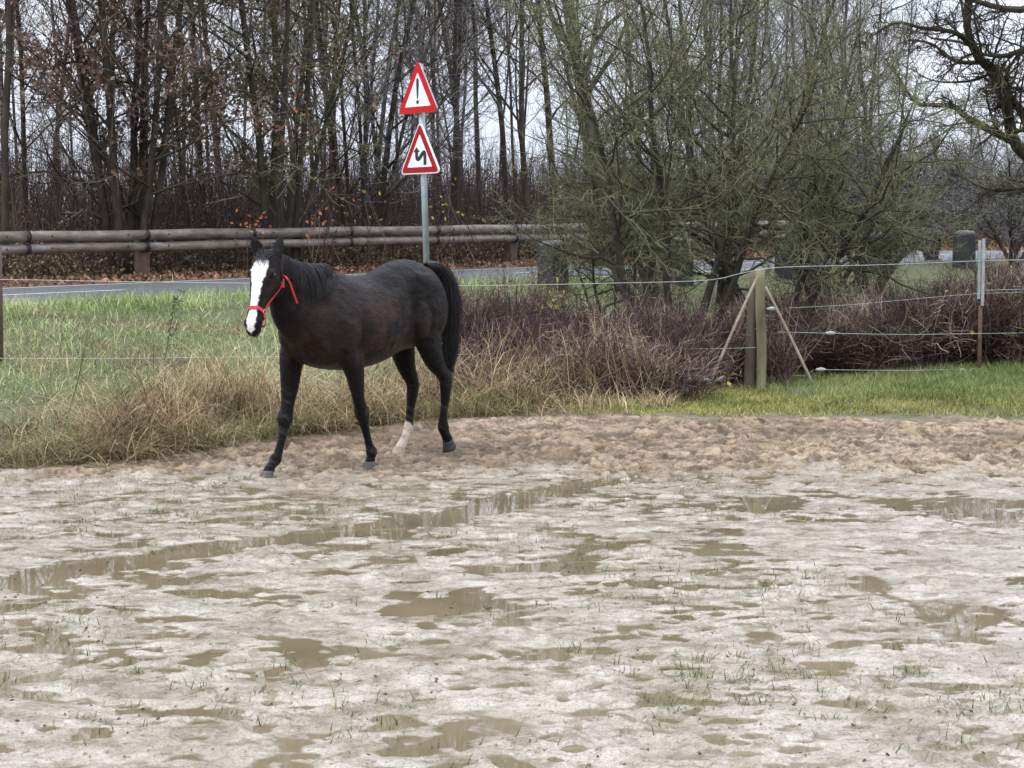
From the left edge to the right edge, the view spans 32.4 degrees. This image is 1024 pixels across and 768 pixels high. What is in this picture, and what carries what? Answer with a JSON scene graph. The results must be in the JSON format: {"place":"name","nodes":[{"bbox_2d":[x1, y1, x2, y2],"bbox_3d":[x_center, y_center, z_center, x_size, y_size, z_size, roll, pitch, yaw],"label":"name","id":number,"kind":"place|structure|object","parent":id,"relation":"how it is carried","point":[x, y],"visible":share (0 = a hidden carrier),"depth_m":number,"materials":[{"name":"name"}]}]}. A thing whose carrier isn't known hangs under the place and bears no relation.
{"place":"outdoors","nodes":[
{"label":"outdoors","id":0,"kind":"place"},
{"bbox_2d":[0,239,1023,767],"bbox_3d":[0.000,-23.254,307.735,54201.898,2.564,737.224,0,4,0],"label":"ground","id":1,"kind":"structure","parent":0,"point":[944,447],"depth_m":8.85,"materials":[{"name":"sand"}]},
{"bbox_2d":[0,0,12,281],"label":"bare tree","id":2,"kind":"object","parent":1,"relation":"on","point":[5,217],"visible":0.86,"depth_m":31.38,"materials":[{"name":"brown plant"}]},
{"bbox_2d":[0,3,48,140],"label":"bare tree","id":3,"kind":"object","parent":1,"relation":"on","point":[1,70],"visible":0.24,"depth_m":60.10,"materials":[{"name":"brown plant"}]},
{"bbox_2d":[0,0,65,183],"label":"bare tree","id":4,"kind":"object","parent":1,"relation":"on","point":[13,111],"visible":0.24,"depth_m":58.80,"materials":[{"name":"brown plant"}]},
{"bbox_2d":[0,0,96,192],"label":"bare tree","id":5,"kind":"object","parent":1,"relation":"on","point":[39,70],"visible":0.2,"depth_m":60.80,"materials":[{"name":"brown plant"}]},
{"bbox_2d":[12,0,118,200],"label":"bare tree","id":6,"kind":"object","parent":1,"relation":"on","point":[71,144],"visible":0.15,"depth_m":57.79,"materials":[{"name":"brown plant"}]},
{"bbox_2d":[0,0,139,273],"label":"bare tree","id":7,"kind":"object","parent":1,"relation":"on","point":[21,85],"visible":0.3,"depth_m":34.58,"materials":[{"name":"brown plant"}]},
{"bbox_2d":[14,0,133,223],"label":"bare tree","id":8,"kind":"object","parent":1,"relation":"on","point":[65,98],"visible":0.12,"depth_m":37.66,"materials":[{"name":"brown plant"}]},
{"bbox_2d":[54,0,170,179],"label":"bare tree","id":9,"kind":"object","parent":1,"relation":"on","point":[119,91],"visible":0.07,"depth_m":60.03,"materials":[{"name":"brown plant"}]},
{"bbox_2d":[95,5,178,197],"bbox_3d":[-12.080,-10.570,59.060,4.096,12.135,3.790,-2,5,-25],"label":"bare tree","id":10,"kind":"object","parent":1,"relation":"on","point":[129,88],"visible":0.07,"depth_m":58.77,"materials":[{"name":"brown plant"}]},
{"bbox_2d":[0,0,319,278],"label":"coppiced tree","id":11,"kind":"object","parent":1,"relation":"on","point":[137,217],"visible":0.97,"depth_m":32.49,"materials":[{"name":"brown plant"}]},
{"bbox_2d":[157,289,184,390],"bbox_3d":[-3.226,-0.282,16.490,0.336,1.214,0.124,-2,5,-23],"label":"dead weed","id":12,"kind":"object","parent":1,"relation":"on","point":[171,321],"visible":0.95,"depth_m":16.48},
{"bbox_2d":[108,0,268,186],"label":"bare tree","id":13,"kind":"object","parent":1,"relation":"on","point":[212,70],"visible":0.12,"depth_m":55.93,"materials":[{"name":"brown plant"}]},
{"bbox_2d":[153,0,239,195],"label":"bare tree","id":14,"kind":"object","parent":1,"relation":"on","point":[218,41],"visible":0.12,"depth_m":71.37,"materials":[{"name":"brown plant"}]},
{"bbox_2d":[89,1,306,254],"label":"bare tree","id":15,"kind":"object","parent":1,"relation":"on","point":[180,173],"visible":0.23,"depth_m":36.56,"materials":[{"name":"brown plant"}]},
{"bbox_2d":[188,1,207,251],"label":"bare tree","id":16,"kind":"object","parent":1,"relation":"on","point":[199,154],"visible":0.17,"depth_m":38.47,"materials":[{"name":"brown plant"}]},
{"bbox_2d":[115,0,299,212],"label":"bare tree","id":17,"kind":"object","parent":1,"relation":"on","point":[204,35],"visible":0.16,"depth_m":48.20,"materials":[{"name":"brown plant"}]},
{"bbox_2d":[163,0,307,156],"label":"bare tree","id":18,"kind":"object","parent":1,"relation":"on","point":[251,40],"visible":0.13,"depth_m":49.53,"materials":[{"name":"brown plant"}]},
{"bbox_2d":[180,1,299,206],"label":"bare tree","id":19,"kind":"object","parent":1,"relation":"on","point":[243,127],"visible":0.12,"depth_m":63.12,"materials":[{"name":"brown plant"}]},
{"bbox_2d":[184,1,316,203],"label":"bare tree","id":20,"kind":"object","parent":1,"relation":"on","point":[227,45],"visible":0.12,"depth_m":68.37,"materials":[{"name":"brown plant"}]},
{"bbox_2d":[228,0,331,206],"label":"bare tree","id":21,"kind":"object","parent":1,"relation":"on","point":[271,48],"visible":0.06,"depth_m":51.88,"materials":[{"name":"brown plant"}]},
{"bbox_2d":[134,0,436,260],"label":"coppiced tree","id":22,"kind":"object","parent":1,"relation":"on","point":[283,83],"visible":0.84,"depth_m":34.04,"materials":[{"name":"brown plant"}]},
{"bbox_2d":[256,0,375,168],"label":"bare tree","id":23,"kind":"object","parent":1,"relation":"on","point":[327,58],"visible":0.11,"depth_m":54.97,"materials":[{"name":"brown plant"}]},
{"bbox_2d":[0,306,662,471],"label":"dry grass","id":24,"kind":"structure","parent":1,"relation":"on","point":[151,430],"depth_m":15.61,"materials":[{"name":"plant"}]},
{"bbox_2d":[252,0,434,210],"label":"bare tree","id":25,"kind":"object","parent":1,"relation":"on","point":[334,48],"visible":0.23,"depth_m":44.18,"materials":[{"name":"brown plant"}]},
{"bbox_2d":[279,1,407,183],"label":"bare tree","id":26,"kind":"object","parent":1,"relation":"on","point":[337,102],"visible":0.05,"depth_m":74.17,"materials":[{"name":"brown plant"}]},
{"bbox_2d":[244,236,462,477],"bbox_3d":[-1.241,-0.225,13.600,0.585,1.821,2.530,3,5,35],"label":"horse","id":27,"kind":"object","parent":1,"relation":"on","point":[327,317],"visible":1,"depth_m":13.36},
{"bbox_2d":[318,0,415,161],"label":"bare tree","id":28,"kind":"object","parent":1,"relation":"on","point":[361,66],"visible":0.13,"depth_m":58.03,"materials":[{"name":"brown plant"}]},
{"bbox_2d":[229,0,534,266],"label":"coppiced tree","id":29,"kind":"object","parent":1,"relation":"on","point":[384,168],"visible":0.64,"depth_m":37.52,"materials":[{"name":"brown plant"}]},
{"bbox_2d":[339,1,442,143],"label":"bare tree","id":30,"kind":"object","parent":1,"relation":"on","point":[381,76],"visible":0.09,"depth_m":68.60,"materials":[{"name":"brown plant"}]},
{"bbox_2d":[0,220,803,277],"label":"wooden guardrail","id":31,"kind":"object","parent":1,"relation":"on","point":[141,246],"visible":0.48,"depth_m":33.42,"materials":[{"name":"wood"}]},
{"bbox_2d":[372,0,459,224],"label":"bare tree","id":32,"kind":"object","parent":1,"relation":"on","point":[386,90],"visible":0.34,"depth_m":42.55,"materials":[{"name":"brown plant"}]},
{"bbox_2d":[400,63,439,262],"bbox_3d":[-1.250,-2.706,24.853,0.200,3.610,0.811,-4,6,-45],"label":"road sign","id":33,"kind":"object","parent":1,"relation":"on","point":[420,100],"visible":0.97,"depth_m":24.74,"materials":[{"name":"metal"}]},
{"bbox_2d":[344,0,497,182],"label":"bare tree","id":34,"kind":"object","parent":1,"relation":"on","point":[429,112],"visible":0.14,"depth_m":56.89,"materials":[{"name":"brown plant"}]},
{"bbox_2d":[362,0,485,174],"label":"bare tree","id":35,"kind":"object","parent":1,"relation":"on","point":[427,78],"visible":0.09,"depth_m":58.65,"materials":[{"name":"brown plant"}]},
{"bbox_2d":[376,0,477,190],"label":"bare tree","id":36,"kind":"object","parent":1,"relation":"on","point":[434,73],"visible":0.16,"depth_m":53.74,"materials":[{"name":"brown plant"}]},
{"bbox_2d":[359,0,498,222],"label":"bare tree","id":37,"kind":"object","parent":1,"relation":"on","point":[434,127],"visible":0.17,"depth_m":55.77,"materials":[{"name":"brown plant"}]},
{"bbox_2d":[388,0,480,214],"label":"bare tree","id":38,"kind":"object","parent":1,"relation":"on","point":[445,86],"visible":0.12,"depth_m":56.65,"materials":[{"name":"brown plant"}]},
{"bbox_2d":[386,0,489,219],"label":"bare tree","id":39,"kind":"object","parent":1,"relation":"on","point":[420,13],"visible":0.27,"depth_m":52.98,"materials":[{"name":"brown plant"}]},
{"bbox_2d":[343,0,533,257],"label":"bare tree","id":40,"kind":"object","parent":1,"relation":"on","point":[457,173],"visible":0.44,"depth_m":40.66,"materials":[{"name":"brown plant"}]},
{"bbox_2d":[399,6,484,168],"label":"bare tree","id":41,"kind":"object","parent":1,"relation":"on","point":[452,112],"visible":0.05,"depth_m":79.65,"materials":[{"name":"brown plant"}]},
{"bbox_2d":[401,0,514,155],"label":"bare tree","id":42,"kind":"object","parent":1,"relation":"on","point":[464,98],"visible":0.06,"depth_m":62.80,"materials":[{"name":"brown plant"}]},
{"bbox_2d":[0,267,936,440],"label":"bank grass","id":43,"kind":"structure","parent":1,"relation":"on","point":[111,302],"depth_m":20.12,"materials":[{"name":"plant"}]},
{"bbox_2d":[426,4,517,170],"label":"bare tree","id":44,"kind":"object","parent":1,"relation":"on","point":[483,115],"visible":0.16,"depth_m":69.85,"materials":[{"name":"brown plant"}]},
{"bbox_2d":[415,0,533,133],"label":"bare tree","id":45,"kind":"object","parent":1,"relation":"on","point":[437,7],"visible":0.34,"depth_m":49.34,"materials":[{"name":"brown plant"}]},
{"bbox_2d":[470,0,482,255],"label":"bare tree","id":46,"kind":"object","parent":1,"relation":"on","point":[477,159],"visible":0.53,"depth_m":41.82,"materials":[{"name":"brown plant"}]},
{"bbox_2d":[417,0,535,124],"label":"bare tree","id":47,"kind":"object","parent":1,"relation":"on","point":[467,48],"visible":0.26,"depth_m":51.07,"materials":[{"name":"brown plant"}]},
{"bbox_2d":[414,0,550,223],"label":"bare tree","id":48,"kind":"object","parent":1,"relation":"on","point":[502,144],"visible":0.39,"depth_m":43.45,"materials":[{"name":"brown plant"}]},
{"bbox_2d":[446,0,518,260],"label":"bare tree","id":49,"kind":"object","parent":1,"relation":"on","point":[452,187],"visible":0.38,"depth_m":42.34,"materials":[{"name":"brown plant"}]},
{"bbox_2d":[0,104,989,229],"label":"woodland","id":50,"kind":"object","parent":1,"relation":"on","point":[12,147],"visible":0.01,"depth_m":83.45,"materials":[{"name":"brown wood"}]},
{"bbox_2d":[0,72,1023,280],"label":"undergrowth","id":51,"kind":"object","parent":1,"relation":"on","point":[401,213],"visible":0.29,"depth_m":38.10,"materials":[{"name":"orange plant"}]},
{"bbox_2d":[0,238,1023,390],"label":"wire fence","id":52,"kind":"object","parent":1,"relation":"on","point":[755,300],"visible":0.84,"depth_m":19.89,"materials":[{"name":"brown wood"}]},
{"bbox_2d":[0,470,1023,767],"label":"mud debris","id":53,"kind":"object","parent":1,"relation":"on","point":[488,608],"visible":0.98,"depth_m":7.89,"materials":[{"name":"soil"}]},
{"bbox_2d":[0,473,1023,767],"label":"mud sprouts","id":54,"kind":"object","parent":1,"relation":"on","point":[704,673],"visible":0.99,"depth_m":7.38,"materials":[{"name":"plant"}]},
{"bbox_2d":[2,246,1023,286],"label":"leaf litter","id":55,"kind":"object","parent":1,"relation":"on","point":[154,277],"visible":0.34,"depth_m":32.10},
{"bbox_2d":[462,2,564,196],"bbox_3d":[-0.360,-12.666,59.563,3.971,16.301,6.297,-9,10,-63],"label":"bare tree","id":56,"kind":"object","parent":1,"relation":"on","point":[511,115],"visible":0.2,"depth_m":60.33,"materials":[{"name":"brown plant"}]},
{"bbox_2d":[469,0,563,212],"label":"bare tree","id":57,"kind":"object","parent":1,"relation":"on","point":[507,83],"visible":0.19,"depth_m":65.39,"materials":[{"name":"brown plant"}]},
{"bbox_2d":[412,0,651,257],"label":"bare tree","id":58,"kind":"object","parent":1,"relation":"on","point":[520,119],"visible":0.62,"depth_m":41.08,"materials":[{"name":"brown plant"}]},
{"bbox_2d":[434,0,629,233],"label":"bare tree","id":59,"kind":"object","parent":1,"relation":"on","point":[545,89],"visible":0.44,"depth_m":42.30,"materials":[{"name":"brown plant"}]},
{"bbox_2d":[500,0,585,186],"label":"bare tree","id":60,"kind":"object","parent":1,"relation":"on","point":[525,101],"visible":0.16,"depth_m":70.05,"materials":[{"name":"brown plant"}]},
{"bbox_2d":[538,240,568,292],"bbox_3d":[0.629,-1.713,26.949,0.343,0.975,0.343,-4,6,-44],"label":"stone bollard","id":61,"kind":"object","parent":1,"relation":"on","point":[547,265],"visible":0.38,"depth_m":26.82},
{"bbox_2d":[528,2,582,193],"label":"bare tree","id":62,"kind":"object","parent":1,"relation":"on","point":[553,122],"visible":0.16,"depth_m":85.36,"materials":[{"name":"brown plant"}]},
{"bbox_2d":[526,0,636,164],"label":"bare tree","id":63,"kind":"object","parent":1,"relation":"on","point":[566,51],"visible":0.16,"depth_m":64.84,"materials":[{"name":"brown plant"}]},
{"bbox_2d":[458,312,707,408],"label":"dead stems","id":64,"kind":"object","parent":1,"relation":"on","point":[651,398],"visible":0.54,"depth_m":18.07,"materials":[{"name":"brown plant"}]},
{"bbox_2d":[519,0,681,265],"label":"bare tree","id":65,"kind":"object","parent":1,"relation":"on","point":[589,122],"visible":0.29,"depth_m":36.53,"materials":[{"name":"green plant"}]},
{"bbox_2d":[556,0,656,174],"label":"bare tree","id":66,"kind":"object","parent":1,"relation":"on","point":[611,68],"visible":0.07,"depth_m":68.57,"materials":[{"name":"brown plant"}]},
{"bbox_2d":[515,145,704,320],"bbox_3d":[1.339,-1.854,23.663,2.517,2.828,2.337,-1,4,-9],"label":"hawthorn tree","id":67,"kind":"object","parent":1,"relation":"on","point":[592,273],"visible":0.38,"depth_m":23.49,"materials":[{"name":"green plant"}]},
{"bbox_2d":[514,0,709,308],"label":"twiggy tree","id":68,"kind":"object","parent":1,"relation":"on","point":[578,115],"visible":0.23,"depth_m":26.32,"materials":[{"name":"green plant"}]},
{"bbox_2d":[392,250,843,402],"bbox_3d":[1.134,-0.687,19.975,5.562,1.900,4.863,0,4,0],"label":"bramble thicket","id":69,"kind":"object","parent":1,"relation":"on","point":[478,318],"visible":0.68,"depth_m":19.36,"materials":[{"name":"brown plant"}]},
{"bbox_2d":[670,237,693,286],"bbox_3d":[2.774,-1.945,29.176,0.343,0.975,0.343,4,6,44],"label":"stone bollard","id":70,"kind":"object","parent":1,"relation":"on","point":[685,273],"visible":0.13,"depth_m":29.05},
{"bbox_2d":[561,0,826,210],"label":"coppiced tree","id":71,"kind":"object","parent":1,"relation":"on","point":[678,6],"visible":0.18,"depth_m":49.31,"materials":[{"name":"green plant"}]},
{"bbox_2d":[630,0,758,164],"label":"bare tree","id":72,"kind":"object","parent":1,"relation":"on","point":[703,30],"visible":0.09,"depth_m":59.53,"materials":[{"name":"brown plant"}]},
{"bbox_2d":[457,0,940,327],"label":"hawthorn tree","id":73,"kind":"object","parent":1,"relation":"on","point":[639,215],"visible":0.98,"depth_m":21.63,"materials":[{"name":"green plant"}]},
{"bbox_2d":[642,0,794,173],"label":"bare tree","id":74,"kind":"object","parent":1,"relation":"on","point":[716,51],"visible":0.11,"depth_m":55.88,"materials":[{"name":"brown plant"}]},
{"bbox_2d":[447,384,1023,417],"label":"fringe grass","id":75,"kind":"structure","parent":1,"relation":"on","point":[738,408],"depth_m":17.32,"materials":[{"name":"plant"}]},
{"bbox_2d":[724,0,804,149],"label":"bare tree","id":76,"kind":"object","parent":1,"relation":"on","point":[772,61],"visible":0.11,"depth_m":67.13,"materials":[{"name":"brown plant"}]},
{"bbox_2d":[656,0,874,305],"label":"twiggy tree","id":77,"kind":"object","parent":1,"relation":"on","point":[723,287],"visible":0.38,"depth_m":27.20,"materials":[{"name":"green plant"}]},
{"bbox_2d":[686,0,853,194],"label":"bare tree","id":78,"kind":"object","parent":1,"relation":"on","point":[750,55],"visible":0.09,"depth_m":54.10,"materials":[{"name":"brown plant"}]},
{"bbox_2d":[537,0,1023,307],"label":"hawthorn tree","id":79,"kind":"object","parent":1,"relation":"on","point":[886,215],"visible":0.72,"depth_m":22.52,"materials":[{"name":"green plant"}]},
{"bbox_2d":[774,234,798,279],"bbox_3d":[4.919,-2.178,31.402,0.343,0.975,0.343,4,6,42],"label":"stone bollard","id":80,"kind":"object","parent":1,"relation":"on","point":[786,272],"visible":0.13,"depth_m":31.29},
{"bbox_2d":[724,0,852,133],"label":"bare tree","id":81,"kind":"object","parent":1,"relation":"on","point":[786,17],"visible":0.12,"depth_m":69.96,"materials":[{"name":"brown plant"}]},
{"bbox_2d":[742,0,886,143],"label":"bare tree","id":82,"kind":"object","parent":1,"relation":"on","point":[812,2],"visible":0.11,"depth_m":61.22,"materials":[{"name":"brown plant"}]},
{"bbox_2d":[742,0,894,179],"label":"bare tree","id":83,"kind":"object","parent":1,"relation":"on","point":[791,49],"visible":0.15,"depth_m":68.17,"materials":[{"name":"brown plant"}]},
{"bbox_2d":[712,0,934,293],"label":"twiggy tree","id":84,"kind":"object","parent":1,"relation":"on","point":[801,76],"visible":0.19,"depth_m":29.39,"materials":[{"name":"green plant"}]},
{"bbox_2d":[628,358,1023,407],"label":"lawn grass","id":85,"kind":"structure","parent":1,"relation":"on","point":[882,385],"depth_m":19.19,"materials":[{"name":"plant"}]},
{"bbox_2d":[758,0,927,98],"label":"bare tree","id":86,"kind":"object","parent":1,"relation":"on","point":[845,4],"visible":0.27,"depth_m":63.67,"materials":[{"name":"brown plant"}]},
{"bbox_2d":[780,0,911,160],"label":"bare tree","id":87,"kind":"object","parent":1,"relation":"on","point":[850,65],"visible":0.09,"depth_m":67.54,"materials":[{"name":"brown plant"}]},
{"bbox_2d":[671,139,1023,247],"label":"hedge","id":88,"kind":"object","parent":1,"relation":"on","point":[1006,234],"visible":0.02,"depth_m":56.84,"materials":[{"name":"plant"}]},
{"bbox_2d":[786,0,909,145],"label":"bare tree","id":89,"kind":"object","parent":1,"relation":"on","point":[850,48],"visible":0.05,"depth_m":73.44,"materials":[{"name":"brown plant"}]},
{"bbox_2d":[793,0,913,173],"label":"bare tree","id":90,"kind":"object","parent":1,"relation":"on","point":[866,35],"visible":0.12,"depth_m":89.30,"materials":[{"name":"brown plant"}]},
{"bbox_2d":[706,224,1023,380],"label":"bramble thicket","id":91,"kind":"object","parent":1,"relation":"on","point":[950,326],"visible":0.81,"depth_m":21.10,"materials":[{"name":"brown plant"}]},
{"bbox_2d":[792,0,946,259],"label":"twiggy tree","id":92,"kind":"object","parent":1,"relation":"on","point":[873,82],"visible":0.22,"depth_m":35.08,"materials":[{"name":"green plant"}]},
{"bbox_2d":[836,0,933,133],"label":"bare tree","id":93,"kind":"object","parent":1,"relation":"on","point":[886,42],"visible":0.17,"depth_m":80.12,"materials":[{"name":"brown plant"}]},
{"bbox_2d":[763,94,1023,297],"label":"bare shrub","id":94,"kind":"object","parent":1,"relation":"on","point":[936,202],"visible":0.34,"depth_m":29.94,"materials":[{"name":"green plant"}]},
{"bbox_2d":[836,0,963,123],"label":"bare tree","id":95,"kind":"object","parent":1,"relation":"on","point":[912,5],"visible":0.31,"depth_m":76.36,"materials":[{"name":"plant"}]},
{"bbox_2d":[844,88,1004,259],"bbox_3d":[9.088,-4.488,38.536,3.968,3.816,4.545,-1,5,-11],"label":"bare shrub","id":96,"kind":"object","parent":1,"relation":"on","point":[931,159],"visible":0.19,"depth_m":37.52,"materials":[{"name":"green plant"}]},
{"bbox_2d":[847,0,1023,224],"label":"oak tree","id":97,"kind":"object","parent":1,"relation":"on","point":[1006,100],"visible":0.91,"depth_m":24.25,"materials":[{"name":"brown plant"}]},
{"bbox_2d":[952,230,975,269],"bbox_3d":[9.210,-2.643,35.856,0.343,0.975,0.343,4,6,43],"label":"stone bollard","id":98,"kind":"object","parent":1,"relation":"on","point":[969,247],"visible":0.57,"depth_m":35.73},
{"bbox_2d":[928,132,1023,268],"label":"bare shrub","id":99,"kind":"object","parent":1,"relation":"on","point":[1007,215],"visible":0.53,"depth_m":36.55,"materials":[{"name":"brown plant"}]},
{"bbox_2d":[943,97,1022,239],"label":"twiggy tree","id":100,"kind":"object","parent":1,"relation":"on","point":[988,178],"visible":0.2,"depth_m":41.83,"materials":[{"name":"brown plant"}]},
{"bbox_2d":[961,81,1023,252],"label":"twiggy tree","id":101,"kind":"object","parent":1,"relation":"on","point":[1016,242],"visible":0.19,"depth_m":43.87,"materials":[{"name":"brown plant"}]},
{"bbox_2d":[0,459,1023,767],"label":"water","id":102,"kind":"structure","parent":0,"point":[458,735],"depth_m":8.78,"materials":[{"name":"liquid"}]},
{"bbox_2d":[0,0,1023,211],"label":"sky","id":103,"kind":"structure","parent":0,"point":[492,129],"materials":[{"name":"white"}]},
{"bbox_2d":[3,251,1022,304],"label":"road","id":104,"kind":"structure","parent":0,"point":[159,286],"depth_m":28.08,"materials":[{"name":"asphalt"}]},
{"bbox_2d":[10,254,1020,303],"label":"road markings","id":105,"kind":"object","parent":104,"relation":"on","point":[346,274],"visible":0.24,"depth_m":29.68,"materials":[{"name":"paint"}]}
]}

